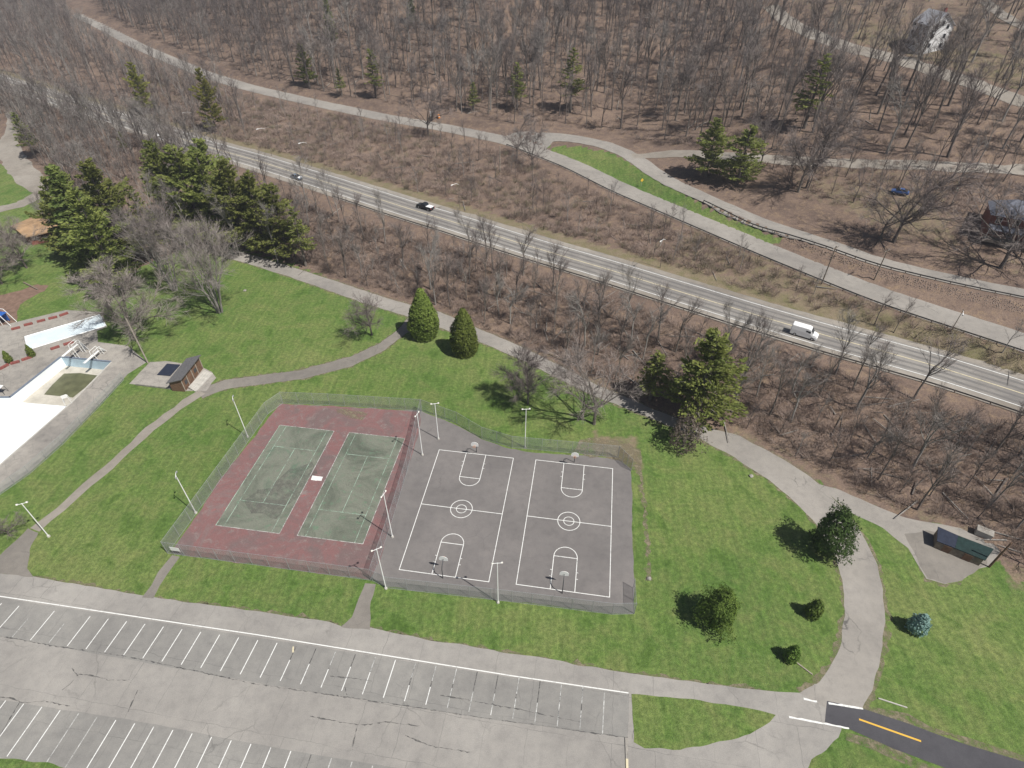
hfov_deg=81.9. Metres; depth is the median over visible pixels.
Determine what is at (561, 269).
bare tree
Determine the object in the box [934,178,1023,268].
bare tree
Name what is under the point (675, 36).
bare tree
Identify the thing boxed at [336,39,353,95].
bare tree
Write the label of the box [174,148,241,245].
evergreen tree
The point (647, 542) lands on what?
dirt path
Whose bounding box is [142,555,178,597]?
footpath
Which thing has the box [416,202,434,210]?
pickup truck
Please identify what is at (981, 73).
bare tree
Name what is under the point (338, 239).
bare tree
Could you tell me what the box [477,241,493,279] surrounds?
bare tree
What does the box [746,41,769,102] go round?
bare tree
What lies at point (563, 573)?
basketball hoop
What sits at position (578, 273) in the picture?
highway shoulder
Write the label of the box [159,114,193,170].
bare tree
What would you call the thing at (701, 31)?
bare tree
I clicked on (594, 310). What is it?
bare tree
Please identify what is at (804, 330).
panel van
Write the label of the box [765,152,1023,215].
yard underbrush
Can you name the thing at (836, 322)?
highway shoulder
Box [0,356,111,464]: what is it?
swimming pool
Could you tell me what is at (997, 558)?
utility pole
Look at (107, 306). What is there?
bare tree
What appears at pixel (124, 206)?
bare tree
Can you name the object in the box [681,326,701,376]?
bare tree
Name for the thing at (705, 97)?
bare tree
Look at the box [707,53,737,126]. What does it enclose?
bare tree
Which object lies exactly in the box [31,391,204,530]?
footpath
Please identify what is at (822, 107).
bare tree
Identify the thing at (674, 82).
bare tree
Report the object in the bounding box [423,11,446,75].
bare tree
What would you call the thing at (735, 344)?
bare tree
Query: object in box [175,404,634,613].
court asphalt
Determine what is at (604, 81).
fallen branches
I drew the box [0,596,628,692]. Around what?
parking line
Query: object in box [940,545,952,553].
door
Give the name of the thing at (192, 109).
bare tree
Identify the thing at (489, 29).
bare tree
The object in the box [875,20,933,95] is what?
bare tree
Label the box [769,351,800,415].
bare tree
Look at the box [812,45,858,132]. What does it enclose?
bare tree
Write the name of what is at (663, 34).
bare tree
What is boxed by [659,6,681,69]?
bare tree
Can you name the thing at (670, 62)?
bare tree
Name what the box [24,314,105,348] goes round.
wading basin
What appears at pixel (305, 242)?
evergreen tree
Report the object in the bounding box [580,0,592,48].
bare tree
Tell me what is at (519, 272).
bare tree
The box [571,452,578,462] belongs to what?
basketball hoop
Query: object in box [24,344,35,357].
cone bush
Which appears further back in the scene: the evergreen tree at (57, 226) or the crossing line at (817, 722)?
the evergreen tree at (57, 226)
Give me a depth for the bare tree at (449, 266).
139.34 m
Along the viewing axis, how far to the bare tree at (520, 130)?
199.11 m
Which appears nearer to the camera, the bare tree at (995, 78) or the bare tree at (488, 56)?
the bare tree at (995, 78)
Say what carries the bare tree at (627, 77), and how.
on the ground
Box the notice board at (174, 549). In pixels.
[169,547,182,555]
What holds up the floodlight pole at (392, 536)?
on the court asphalt
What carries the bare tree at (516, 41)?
on the ground
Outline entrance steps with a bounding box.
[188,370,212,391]
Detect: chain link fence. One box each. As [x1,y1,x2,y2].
[0,373,122,493]
[160,392,282,549]
[161,542,370,579]
[280,392,420,409]
[369,402,421,578]
[369,569,636,613]
[420,399,619,457]
[618,447,633,469]
[633,581,635,610]
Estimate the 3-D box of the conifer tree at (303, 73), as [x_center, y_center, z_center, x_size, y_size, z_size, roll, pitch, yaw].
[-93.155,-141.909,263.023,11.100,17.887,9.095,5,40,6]
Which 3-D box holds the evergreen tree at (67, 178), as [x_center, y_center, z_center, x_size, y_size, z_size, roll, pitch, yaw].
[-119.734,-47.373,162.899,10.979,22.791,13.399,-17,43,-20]
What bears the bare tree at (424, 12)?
on the ground
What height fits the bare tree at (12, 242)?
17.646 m
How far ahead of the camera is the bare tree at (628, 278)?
126.79 m
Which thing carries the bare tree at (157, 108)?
on the ground
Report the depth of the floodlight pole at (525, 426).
106.69 m
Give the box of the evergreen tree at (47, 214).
[24,176,94,254]
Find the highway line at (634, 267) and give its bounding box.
[12,79,1022,380]
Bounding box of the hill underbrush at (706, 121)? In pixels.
[93,0,1023,156]
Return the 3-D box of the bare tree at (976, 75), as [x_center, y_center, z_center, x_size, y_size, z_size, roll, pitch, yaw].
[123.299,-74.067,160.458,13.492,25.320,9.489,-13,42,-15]
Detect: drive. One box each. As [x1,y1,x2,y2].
[539,132,1023,297]
[632,150,1023,174]
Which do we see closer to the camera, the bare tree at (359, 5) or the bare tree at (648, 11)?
the bare tree at (648, 11)
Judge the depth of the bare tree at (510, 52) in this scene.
228.32 m
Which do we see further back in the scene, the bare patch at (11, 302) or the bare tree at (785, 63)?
the bare tree at (785, 63)
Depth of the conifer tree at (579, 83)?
222.35 m
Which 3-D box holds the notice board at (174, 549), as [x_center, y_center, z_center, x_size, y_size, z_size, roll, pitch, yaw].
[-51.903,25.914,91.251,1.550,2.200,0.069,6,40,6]
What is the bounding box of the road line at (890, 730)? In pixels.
[859,719,920,741]
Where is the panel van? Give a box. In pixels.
[790,321,818,340]
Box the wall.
[135,383,171,389]
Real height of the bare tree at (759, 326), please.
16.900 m
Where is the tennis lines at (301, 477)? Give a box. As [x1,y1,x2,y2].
[216,427,397,542]
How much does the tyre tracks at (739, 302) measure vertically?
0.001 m
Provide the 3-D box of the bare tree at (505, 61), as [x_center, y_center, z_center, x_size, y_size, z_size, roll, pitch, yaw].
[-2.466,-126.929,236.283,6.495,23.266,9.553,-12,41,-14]
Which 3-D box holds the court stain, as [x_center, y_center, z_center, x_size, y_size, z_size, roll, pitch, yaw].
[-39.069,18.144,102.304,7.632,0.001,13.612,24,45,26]
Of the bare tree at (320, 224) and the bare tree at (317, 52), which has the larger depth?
the bare tree at (317, 52)
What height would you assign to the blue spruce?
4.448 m
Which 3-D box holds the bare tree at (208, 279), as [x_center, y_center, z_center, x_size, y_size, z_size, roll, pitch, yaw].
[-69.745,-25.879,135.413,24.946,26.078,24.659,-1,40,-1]
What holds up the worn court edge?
on the tennis surround
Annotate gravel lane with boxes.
[0,103,79,199]
[0,188,44,211]
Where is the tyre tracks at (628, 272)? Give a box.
[106,113,1012,386]
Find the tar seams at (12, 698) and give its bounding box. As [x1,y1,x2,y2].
[2,697,67,705]
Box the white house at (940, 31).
[905,8,954,54]
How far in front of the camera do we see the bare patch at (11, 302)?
148.45 m
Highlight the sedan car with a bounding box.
[891,188,909,195]
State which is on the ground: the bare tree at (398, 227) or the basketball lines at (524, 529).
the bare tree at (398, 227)
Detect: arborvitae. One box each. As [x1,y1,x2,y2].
[406,287,439,341]
[448,307,479,358]
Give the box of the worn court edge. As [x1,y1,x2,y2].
[337,409,365,419]
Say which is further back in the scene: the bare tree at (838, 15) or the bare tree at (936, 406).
the bare tree at (838, 15)
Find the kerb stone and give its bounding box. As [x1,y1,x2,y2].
[625,738,627,767]
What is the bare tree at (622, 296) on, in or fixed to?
on the ground
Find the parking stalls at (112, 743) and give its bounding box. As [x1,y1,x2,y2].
[0,700,394,767]
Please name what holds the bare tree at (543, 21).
on the ground
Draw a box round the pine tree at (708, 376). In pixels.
[650,327,748,435]
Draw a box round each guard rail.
[332,195,1023,413]
[506,144,1023,350]
[703,200,1023,296]
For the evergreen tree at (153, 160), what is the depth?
161.33 m
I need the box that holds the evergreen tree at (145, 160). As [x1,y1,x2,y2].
[138,151,168,207]
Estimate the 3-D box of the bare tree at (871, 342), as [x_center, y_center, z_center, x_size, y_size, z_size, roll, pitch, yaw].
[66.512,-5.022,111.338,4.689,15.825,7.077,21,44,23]
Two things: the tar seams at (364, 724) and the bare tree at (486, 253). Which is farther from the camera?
the bare tree at (486, 253)
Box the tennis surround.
[170,404,420,579]
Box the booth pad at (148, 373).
[130,361,215,390]
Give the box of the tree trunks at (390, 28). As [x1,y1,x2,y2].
[0,0,1023,517]
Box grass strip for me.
[0,759,61,767]
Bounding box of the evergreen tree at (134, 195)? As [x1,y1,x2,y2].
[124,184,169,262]
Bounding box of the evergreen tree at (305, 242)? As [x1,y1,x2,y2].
[285,206,316,266]
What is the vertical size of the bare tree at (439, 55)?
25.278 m
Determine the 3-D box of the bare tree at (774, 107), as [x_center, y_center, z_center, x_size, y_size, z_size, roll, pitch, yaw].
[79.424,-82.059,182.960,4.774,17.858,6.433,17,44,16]
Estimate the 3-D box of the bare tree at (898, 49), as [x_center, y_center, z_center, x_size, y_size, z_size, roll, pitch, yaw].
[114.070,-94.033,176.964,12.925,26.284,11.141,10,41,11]
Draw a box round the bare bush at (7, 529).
[0,510,28,538]
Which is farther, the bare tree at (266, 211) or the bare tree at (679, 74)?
the bare tree at (679, 74)
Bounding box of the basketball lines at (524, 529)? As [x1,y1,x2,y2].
[399,450,612,596]
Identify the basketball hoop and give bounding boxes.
[439,556,447,577]
[471,442,477,451]
[559,571,568,593]
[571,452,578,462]
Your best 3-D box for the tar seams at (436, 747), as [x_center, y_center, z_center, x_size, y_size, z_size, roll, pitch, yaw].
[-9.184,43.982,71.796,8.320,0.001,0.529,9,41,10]
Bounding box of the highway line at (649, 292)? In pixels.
[55,104,1018,405]
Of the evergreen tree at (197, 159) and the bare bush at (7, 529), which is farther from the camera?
the evergreen tree at (197, 159)
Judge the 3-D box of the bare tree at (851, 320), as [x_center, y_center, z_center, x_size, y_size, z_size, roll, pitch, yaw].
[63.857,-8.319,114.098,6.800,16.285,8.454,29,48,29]
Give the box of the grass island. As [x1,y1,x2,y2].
[632,694,774,749]
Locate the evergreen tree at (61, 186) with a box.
[43,163,130,283]
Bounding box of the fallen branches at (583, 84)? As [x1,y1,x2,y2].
[104,0,1010,148]
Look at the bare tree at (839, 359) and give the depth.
110.20 m
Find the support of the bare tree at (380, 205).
on the ground
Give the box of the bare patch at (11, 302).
[0,284,47,325]
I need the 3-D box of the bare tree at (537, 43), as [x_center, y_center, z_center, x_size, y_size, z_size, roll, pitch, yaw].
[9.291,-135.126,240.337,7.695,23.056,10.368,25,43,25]
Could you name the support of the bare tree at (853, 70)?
on the ground
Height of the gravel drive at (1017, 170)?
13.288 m
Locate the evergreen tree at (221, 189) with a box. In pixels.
[199,157,269,250]
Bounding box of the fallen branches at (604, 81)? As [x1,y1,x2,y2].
[113,0,989,152]
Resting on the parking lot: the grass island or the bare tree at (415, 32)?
the grass island
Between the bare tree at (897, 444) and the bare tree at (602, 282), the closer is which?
the bare tree at (897, 444)
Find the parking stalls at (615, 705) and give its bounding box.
[0,598,628,736]
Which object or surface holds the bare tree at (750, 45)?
on the ground
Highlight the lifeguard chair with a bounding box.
[60,394,71,405]
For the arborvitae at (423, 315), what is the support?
on the ground
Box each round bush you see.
[782,644,801,664]
[803,598,825,620]
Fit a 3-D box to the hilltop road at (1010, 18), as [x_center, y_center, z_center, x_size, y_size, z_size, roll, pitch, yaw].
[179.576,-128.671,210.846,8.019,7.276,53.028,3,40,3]
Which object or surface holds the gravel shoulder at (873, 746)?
on the ground
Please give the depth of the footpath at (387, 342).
126.86 m
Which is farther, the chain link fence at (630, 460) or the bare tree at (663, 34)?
the bare tree at (663, 34)
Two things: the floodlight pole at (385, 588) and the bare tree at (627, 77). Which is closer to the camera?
the floodlight pole at (385, 588)
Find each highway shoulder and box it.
[2,74,1023,379]
[2,87,1023,412]
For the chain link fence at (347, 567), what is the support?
on the ground
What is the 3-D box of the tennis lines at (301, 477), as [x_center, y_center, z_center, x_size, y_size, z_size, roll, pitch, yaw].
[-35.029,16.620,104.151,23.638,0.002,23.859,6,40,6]
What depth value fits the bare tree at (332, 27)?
258.48 m
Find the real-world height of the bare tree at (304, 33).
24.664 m
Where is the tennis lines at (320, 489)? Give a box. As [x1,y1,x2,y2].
[218,425,404,543]
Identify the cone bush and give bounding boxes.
[2,351,12,363]
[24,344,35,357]
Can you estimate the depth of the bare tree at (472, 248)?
145.20 m
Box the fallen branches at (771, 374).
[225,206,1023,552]
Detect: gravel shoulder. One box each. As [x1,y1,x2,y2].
[846,734,927,767]
[866,706,1023,759]
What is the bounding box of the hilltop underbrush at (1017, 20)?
[803,0,1023,82]
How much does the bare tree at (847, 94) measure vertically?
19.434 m
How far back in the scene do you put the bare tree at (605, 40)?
225.36 m
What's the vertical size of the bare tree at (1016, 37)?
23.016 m
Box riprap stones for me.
[772,231,1023,313]
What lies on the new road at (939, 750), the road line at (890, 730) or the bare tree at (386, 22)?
the road line at (890, 730)
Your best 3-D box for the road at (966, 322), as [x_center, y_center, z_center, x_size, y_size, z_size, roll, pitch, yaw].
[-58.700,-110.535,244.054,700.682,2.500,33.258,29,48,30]
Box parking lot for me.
[0,574,841,767]
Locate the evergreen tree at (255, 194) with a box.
[230,169,283,254]
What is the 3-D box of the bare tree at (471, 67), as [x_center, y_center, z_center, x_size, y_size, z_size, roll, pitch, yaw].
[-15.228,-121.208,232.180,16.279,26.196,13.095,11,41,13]
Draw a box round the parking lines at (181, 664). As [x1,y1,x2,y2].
[0,603,430,767]
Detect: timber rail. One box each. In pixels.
[23,282,38,289]
[878,698,906,707]
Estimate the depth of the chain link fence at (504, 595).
85.40 m
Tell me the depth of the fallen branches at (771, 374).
114.32 m
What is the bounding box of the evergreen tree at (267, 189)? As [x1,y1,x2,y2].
[248,182,309,258]
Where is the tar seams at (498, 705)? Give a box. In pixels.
[441,695,573,720]
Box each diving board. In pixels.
[61,339,88,357]
[83,346,105,362]
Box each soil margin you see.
[34,576,769,690]
[204,334,404,398]
[206,253,844,691]
[209,241,892,708]
[213,317,406,383]
[919,567,960,586]
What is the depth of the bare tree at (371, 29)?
250.72 m
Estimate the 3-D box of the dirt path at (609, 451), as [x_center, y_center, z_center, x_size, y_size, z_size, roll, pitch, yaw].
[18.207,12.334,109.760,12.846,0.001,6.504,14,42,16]
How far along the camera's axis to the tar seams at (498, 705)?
75.35 m
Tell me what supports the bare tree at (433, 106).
on the ground
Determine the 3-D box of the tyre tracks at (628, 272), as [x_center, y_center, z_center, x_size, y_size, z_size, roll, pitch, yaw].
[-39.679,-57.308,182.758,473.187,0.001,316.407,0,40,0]
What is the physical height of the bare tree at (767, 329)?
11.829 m
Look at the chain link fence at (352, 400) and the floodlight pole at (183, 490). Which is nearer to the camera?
the floodlight pole at (183, 490)
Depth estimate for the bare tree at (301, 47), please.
254.76 m
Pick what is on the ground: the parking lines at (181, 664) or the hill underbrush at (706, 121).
the hill underbrush at (706, 121)
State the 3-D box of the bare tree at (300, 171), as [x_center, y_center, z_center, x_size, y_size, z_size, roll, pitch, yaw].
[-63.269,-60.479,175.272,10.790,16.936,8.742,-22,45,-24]
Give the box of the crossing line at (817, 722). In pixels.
[789,716,848,728]
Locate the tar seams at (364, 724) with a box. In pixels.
[312,716,415,725]
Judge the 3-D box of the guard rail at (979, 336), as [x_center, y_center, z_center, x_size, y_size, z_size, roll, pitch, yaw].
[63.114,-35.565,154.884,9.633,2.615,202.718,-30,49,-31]
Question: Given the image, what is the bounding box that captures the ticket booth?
[166,355,203,391]
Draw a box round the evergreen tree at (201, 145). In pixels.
[179,138,237,204]
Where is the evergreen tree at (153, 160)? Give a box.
[137,139,192,237]
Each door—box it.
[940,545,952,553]
[961,553,972,561]
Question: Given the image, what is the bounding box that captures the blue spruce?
[904,613,932,637]
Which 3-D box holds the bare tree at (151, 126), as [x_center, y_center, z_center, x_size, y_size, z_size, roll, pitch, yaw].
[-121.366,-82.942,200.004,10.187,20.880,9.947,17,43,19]
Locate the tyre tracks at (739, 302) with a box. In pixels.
[61,96,1023,384]
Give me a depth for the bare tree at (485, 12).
250.58 m
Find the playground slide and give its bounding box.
[0,309,16,325]
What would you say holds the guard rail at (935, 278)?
on the ground
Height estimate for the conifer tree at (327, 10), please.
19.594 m
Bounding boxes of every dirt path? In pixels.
[573,437,641,470]
[636,459,651,579]
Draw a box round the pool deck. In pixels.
[0,310,145,492]
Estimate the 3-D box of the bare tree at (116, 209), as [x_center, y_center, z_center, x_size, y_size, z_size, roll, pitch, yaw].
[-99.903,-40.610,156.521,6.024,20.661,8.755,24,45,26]
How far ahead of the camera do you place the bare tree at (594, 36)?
225.44 m
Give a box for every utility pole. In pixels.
[126,319,148,362]
[821,246,838,283]
[873,249,889,279]
[988,542,1011,567]
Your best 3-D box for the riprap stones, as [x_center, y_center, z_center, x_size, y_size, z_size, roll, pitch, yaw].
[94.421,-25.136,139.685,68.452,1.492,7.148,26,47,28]
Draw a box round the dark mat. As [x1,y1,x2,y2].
[157,364,179,375]
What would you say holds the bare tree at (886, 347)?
on the ground
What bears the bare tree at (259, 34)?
on the ground
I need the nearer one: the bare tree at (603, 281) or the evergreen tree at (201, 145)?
the bare tree at (603, 281)
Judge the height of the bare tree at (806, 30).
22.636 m
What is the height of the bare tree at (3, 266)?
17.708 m
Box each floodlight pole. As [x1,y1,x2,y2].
[15,501,50,537]
[175,471,196,513]
[232,395,246,433]
[371,546,387,589]
[380,490,393,537]
[414,411,423,455]
[430,402,439,439]
[491,561,502,603]
[522,408,530,447]
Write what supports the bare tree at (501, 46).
on the ground
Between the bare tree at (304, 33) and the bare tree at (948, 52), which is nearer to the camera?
the bare tree at (948, 52)
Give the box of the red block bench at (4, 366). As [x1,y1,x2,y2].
[0,363,8,369]
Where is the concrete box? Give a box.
[974,524,994,540]
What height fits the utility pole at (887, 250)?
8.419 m
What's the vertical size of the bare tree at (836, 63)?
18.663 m
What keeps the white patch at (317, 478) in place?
on the tennis surround
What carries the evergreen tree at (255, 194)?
on the ground
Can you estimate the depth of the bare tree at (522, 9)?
257.26 m
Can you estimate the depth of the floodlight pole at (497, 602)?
82.47 m
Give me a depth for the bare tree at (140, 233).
140.27 m
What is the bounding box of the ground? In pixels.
[0,0,1023,767]
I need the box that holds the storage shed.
[933,527,993,565]
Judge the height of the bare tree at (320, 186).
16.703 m
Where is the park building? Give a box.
[9,213,56,244]
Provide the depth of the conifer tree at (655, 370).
116.01 m
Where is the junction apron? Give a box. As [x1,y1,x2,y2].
[503,131,553,147]
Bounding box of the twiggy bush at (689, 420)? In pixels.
[668,413,712,455]
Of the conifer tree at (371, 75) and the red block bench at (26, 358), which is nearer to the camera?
the red block bench at (26, 358)
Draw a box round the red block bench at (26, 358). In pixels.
[21,356,31,360]
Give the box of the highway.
[0,75,1023,405]
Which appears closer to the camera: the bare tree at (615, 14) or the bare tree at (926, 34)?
the bare tree at (926, 34)
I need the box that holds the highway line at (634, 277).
[2,81,1023,393]
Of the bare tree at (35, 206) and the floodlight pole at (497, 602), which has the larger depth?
the bare tree at (35, 206)
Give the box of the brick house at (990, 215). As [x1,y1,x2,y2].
[980,199,1023,246]
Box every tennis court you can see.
[216,425,333,533]
[298,432,404,543]
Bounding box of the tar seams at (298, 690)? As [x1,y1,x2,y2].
[6,637,627,737]
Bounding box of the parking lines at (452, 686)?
[284,649,582,760]
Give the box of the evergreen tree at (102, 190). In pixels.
[73,157,155,262]
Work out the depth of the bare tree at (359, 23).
256.35 m
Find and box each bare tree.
[0,213,47,268]
[0,236,30,284]
[24,197,53,227]
[28,188,47,219]
[50,133,90,187]
[53,251,191,349]
[74,179,100,210]
[102,190,191,290]
[108,186,133,211]
[108,200,147,257]
[125,95,152,136]
[130,165,166,245]
[140,106,157,142]
[147,91,164,136]
[152,121,181,167]
[152,210,254,313]
[154,175,196,249]
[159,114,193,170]
[159,123,179,152]
[169,97,190,144]
[178,94,199,135]
[179,117,199,146]
[201,182,240,255]
[250,16,272,78]
[257,199,278,261]
[279,206,295,257]
[280,153,313,205]
[287,193,299,224]
[288,178,309,226]
[289,30,312,88]
[296,196,308,237]
[299,24,318,84]
[305,33,327,90]
[311,167,333,215]
[313,212,324,256]
[316,13,342,76]
[327,0,356,57]
[327,226,354,277]
[330,184,346,229]
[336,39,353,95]
[336,291,384,336]
[346,190,364,240]
[350,11,369,72]
[352,0,372,56]
[358,17,381,76]
[365,32,380,87]
[368,0,382,34]
[369,39,387,98]
[371,185,385,243]
[380,10,395,68]
[387,218,415,268]
[395,11,417,71]
[397,75,456,136]
[405,14,427,68]
[412,229,442,289]
[420,0,426,33]
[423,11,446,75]
[424,242,441,304]
[426,36,446,102]
[434,250,459,307]
[447,50,464,110]
[450,12,476,70]
[451,0,472,50]
[453,207,472,256]
[454,256,469,298]
[457,234,483,284]
[460,45,487,110]
[469,224,483,271]
[471,9,489,69]
[475,274,492,323]
[476,212,498,249]
[477,43,500,113]
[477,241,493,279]
[478,2,503,41]
[479,5,493,46]
[480,20,500,86]
[482,42,497,109]
[482,216,499,272]
[488,248,507,297]
[489,1,509,36]
[489,6,506,66]
[490,338,567,406]
[491,33,507,95]
[492,10,511,77]
[492,272,505,315]
[498,109,537,157]
[501,37,510,96]
[503,35,529,102]
[503,283,529,323]
[507,26,522,97]
[510,120,548,166]
[511,254,531,303]
[514,0,533,37]
[514,13,537,73]
[515,224,537,275]
[516,45,540,103]
[521,28,551,96]
[524,257,542,304]
[525,14,552,81]
[525,21,548,71]
[525,300,541,338]
[526,59,538,116]
[530,19,544,90]
[532,7,556,62]
[538,328,648,424]
[542,254,571,312]
[545,240,567,292]
[548,0,567,63]
[556,0,576,52]
[559,70,575,123]
[562,0,578,51]
[563,311,580,360]
[565,274,587,332]
[565,288,593,346]
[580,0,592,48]
[582,54,601,116]
[585,16,610,90]
[587,266,614,308]
[590,324,610,372]
[591,290,619,354]
[594,269,611,324]
[597,33,623,92]
[608,41,621,109]
[611,0,619,40]
[612,24,641,91]
[614,60,640,128]
[614,329,640,379]
[615,308,634,349]
[616,285,648,336]
[617,257,644,321]
[633,22,651,80]
[642,0,668,58]
[642,302,672,359]
[643,7,661,78]
[646,18,686,81]
[650,280,689,338]
[653,63,679,129]
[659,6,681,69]
[661,0,700,66]
[661,23,683,88]
[663,52,687,113]
[667,362,684,380]
[670,60,695,119]
[672,60,688,115]
[675,293,703,351]
[676,16,705,81]
[676,50,701,114]
[678,52,696,101]
[679,78,702,136]
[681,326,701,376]
[683,42,705,109]
[689,16,722,90]
[698,78,719,140]
[699,34,721,93]
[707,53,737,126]
[713,16,736,80]
[715,331,745,393]
[716,63,742,123]
[719,0,746,52]
[719,2,748,67]
[719,73,746,141]
[721,295,747,333]
[722,309,757,353]
[731,6,759,74]
[731,367,762,412]
[735,0,759,47]
[735,15,779,95]
[739,4,761,66]
[739,35,766,109]
[739,42,766,116]
[740,0,771,39]
[740,325,780,386]
[742,309,767,373]
[745,76,779,145]
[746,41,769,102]
[747,104,800,166]
[753,310,785,355]
[755,337,782,394]
[761,92,778,141]
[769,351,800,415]
[772,92,794,147]
[773,94,868,192]
[776,38,807,121]
[777,56,807,134]
[780,35,802,97]
[783,46,821,116]
[783,106,858,188]
[783,366,835,421]
[788,15,814,79]
[791,343,825,392]
[802,0,821,57]
[805,37,842,121]
[808,11,840,74]
[809,0,842,66]
[809,98,832,153]
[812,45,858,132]
[818,343,854,394]
[821,35,842,94]
[821,42,847,99]
[824,29,854,78]
[828,303,867,372]
[830,0,850,52]
[832,84,861,132]
[835,8,853,70]
[838,146,993,242]
[840,57,863,115]
[841,0,869,61]
[849,27,892,110]
[850,402,864,440]
[851,323,889,390]
[854,339,895,410]
[855,180,939,238]
[866,423,899,458]
[868,339,903,388]
[870,0,900,59]
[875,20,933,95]
[877,22,920,114]
[877,420,922,479]
[878,48,908,130]
[879,401,914,444]
[884,73,925,153]
[890,1,926,76]
[903,69,938,134]
[904,2,962,95]
[904,36,936,106]
[905,56,952,148]
[909,13,942,86]
[911,406,970,467]
[913,330,972,398]
[916,442,968,510]
[920,383,957,450]
[924,33,966,102]
[929,53,969,132]
[934,6,974,75]
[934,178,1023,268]
[935,14,973,91]
[938,40,980,109]
[939,406,986,474]
[943,15,987,105]
[946,60,993,157]
[950,4,996,92]
[950,73,980,141]
[961,59,995,126]
[964,445,1002,487]
[971,0,998,38]
[971,0,1015,61]
[977,56,1015,124]
[990,460,1023,504]
[993,400,1023,454]
[994,21,1023,105]
[1001,38,1023,121]
[1002,94,1023,148]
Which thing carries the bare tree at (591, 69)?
on the ground
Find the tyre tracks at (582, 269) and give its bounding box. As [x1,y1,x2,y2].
[40,97,997,394]
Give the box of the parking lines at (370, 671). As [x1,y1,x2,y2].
[12,619,604,767]
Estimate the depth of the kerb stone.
71.31 m
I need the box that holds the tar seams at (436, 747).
[407,736,468,752]
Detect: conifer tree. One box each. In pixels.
[10,112,37,157]
[116,132,127,147]
[122,62,152,108]
[188,67,225,128]
[293,43,317,85]
[323,0,337,40]
[334,68,345,95]
[363,48,384,97]
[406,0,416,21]
[466,82,479,110]
[507,62,528,109]
[558,47,587,112]
[636,349,673,400]
[684,117,736,176]
[718,124,768,184]
[792,53,833,128]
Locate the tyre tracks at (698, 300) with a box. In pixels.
[54,100,1009,394]
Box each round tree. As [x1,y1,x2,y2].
[692,582,743,643]
[806,497,862,565]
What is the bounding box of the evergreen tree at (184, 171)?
[152,143,237,243]
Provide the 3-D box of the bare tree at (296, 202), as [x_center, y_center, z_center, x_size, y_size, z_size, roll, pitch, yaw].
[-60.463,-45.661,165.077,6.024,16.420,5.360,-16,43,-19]
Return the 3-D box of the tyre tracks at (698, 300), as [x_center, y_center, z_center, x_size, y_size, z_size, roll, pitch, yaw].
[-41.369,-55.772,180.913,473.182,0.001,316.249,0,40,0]
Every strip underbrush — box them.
[127,61,1023,372]
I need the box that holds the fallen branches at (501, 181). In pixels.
[123,95,1009,384]
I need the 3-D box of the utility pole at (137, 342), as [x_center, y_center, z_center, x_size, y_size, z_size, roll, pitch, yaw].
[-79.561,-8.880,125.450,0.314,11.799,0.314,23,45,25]
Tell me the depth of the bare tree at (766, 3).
228.04 m
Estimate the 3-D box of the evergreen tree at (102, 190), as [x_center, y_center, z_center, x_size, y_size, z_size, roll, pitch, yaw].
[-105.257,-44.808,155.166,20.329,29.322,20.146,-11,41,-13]
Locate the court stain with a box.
[248,472,315,517]
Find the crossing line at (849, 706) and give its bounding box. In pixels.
[828,702,862,708]
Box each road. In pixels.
[76,14,1023,351]
[205,243,999,707]
[764,4,1023,106]
[825,701,1023,767]
[980,2,1023,29]
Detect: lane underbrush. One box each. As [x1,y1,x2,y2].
[0,0,245,131]
[0,95,242,195]
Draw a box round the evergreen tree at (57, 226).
[37,190,64,253]
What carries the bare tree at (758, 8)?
on the ground
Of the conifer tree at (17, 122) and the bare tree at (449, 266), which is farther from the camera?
the conifer tree at (17, 122)
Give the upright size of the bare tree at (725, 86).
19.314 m
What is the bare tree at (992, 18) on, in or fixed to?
on the ground
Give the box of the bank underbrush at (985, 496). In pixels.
[219,184,1023,558]
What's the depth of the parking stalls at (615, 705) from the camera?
78.65 m
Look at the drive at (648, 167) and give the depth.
161.40 m
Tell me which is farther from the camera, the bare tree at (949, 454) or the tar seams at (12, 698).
the bare tree at (949, 454)
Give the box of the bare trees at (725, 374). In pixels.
[251,215,1022,527]
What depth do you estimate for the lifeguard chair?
117.47 m
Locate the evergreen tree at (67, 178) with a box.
[58,170,105,229]
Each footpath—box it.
[0,528,37,576]
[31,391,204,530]
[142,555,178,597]
[201,320,411,397]
[341,583,375,629]
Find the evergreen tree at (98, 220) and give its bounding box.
[58,190,143,290]
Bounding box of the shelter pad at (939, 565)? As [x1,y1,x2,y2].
[905,530,986,583]
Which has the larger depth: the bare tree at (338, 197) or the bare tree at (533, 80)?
the bare tree at (533, 80)
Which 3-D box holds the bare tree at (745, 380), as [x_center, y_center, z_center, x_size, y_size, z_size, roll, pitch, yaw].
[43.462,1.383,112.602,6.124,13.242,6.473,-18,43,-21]
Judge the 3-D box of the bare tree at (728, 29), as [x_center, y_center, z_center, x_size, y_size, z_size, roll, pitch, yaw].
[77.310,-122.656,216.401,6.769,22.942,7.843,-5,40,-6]
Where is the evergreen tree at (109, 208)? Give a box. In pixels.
[84,167,120,238]
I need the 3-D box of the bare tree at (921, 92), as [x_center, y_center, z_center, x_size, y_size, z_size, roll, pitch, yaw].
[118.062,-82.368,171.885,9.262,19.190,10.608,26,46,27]
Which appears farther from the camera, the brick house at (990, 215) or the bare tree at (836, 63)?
the bare tree at (836, 63)
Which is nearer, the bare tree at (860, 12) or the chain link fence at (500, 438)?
the chain link fence at (500, 438)
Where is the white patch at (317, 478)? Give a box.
[311,475,322,480]
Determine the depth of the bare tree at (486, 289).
135.79 m

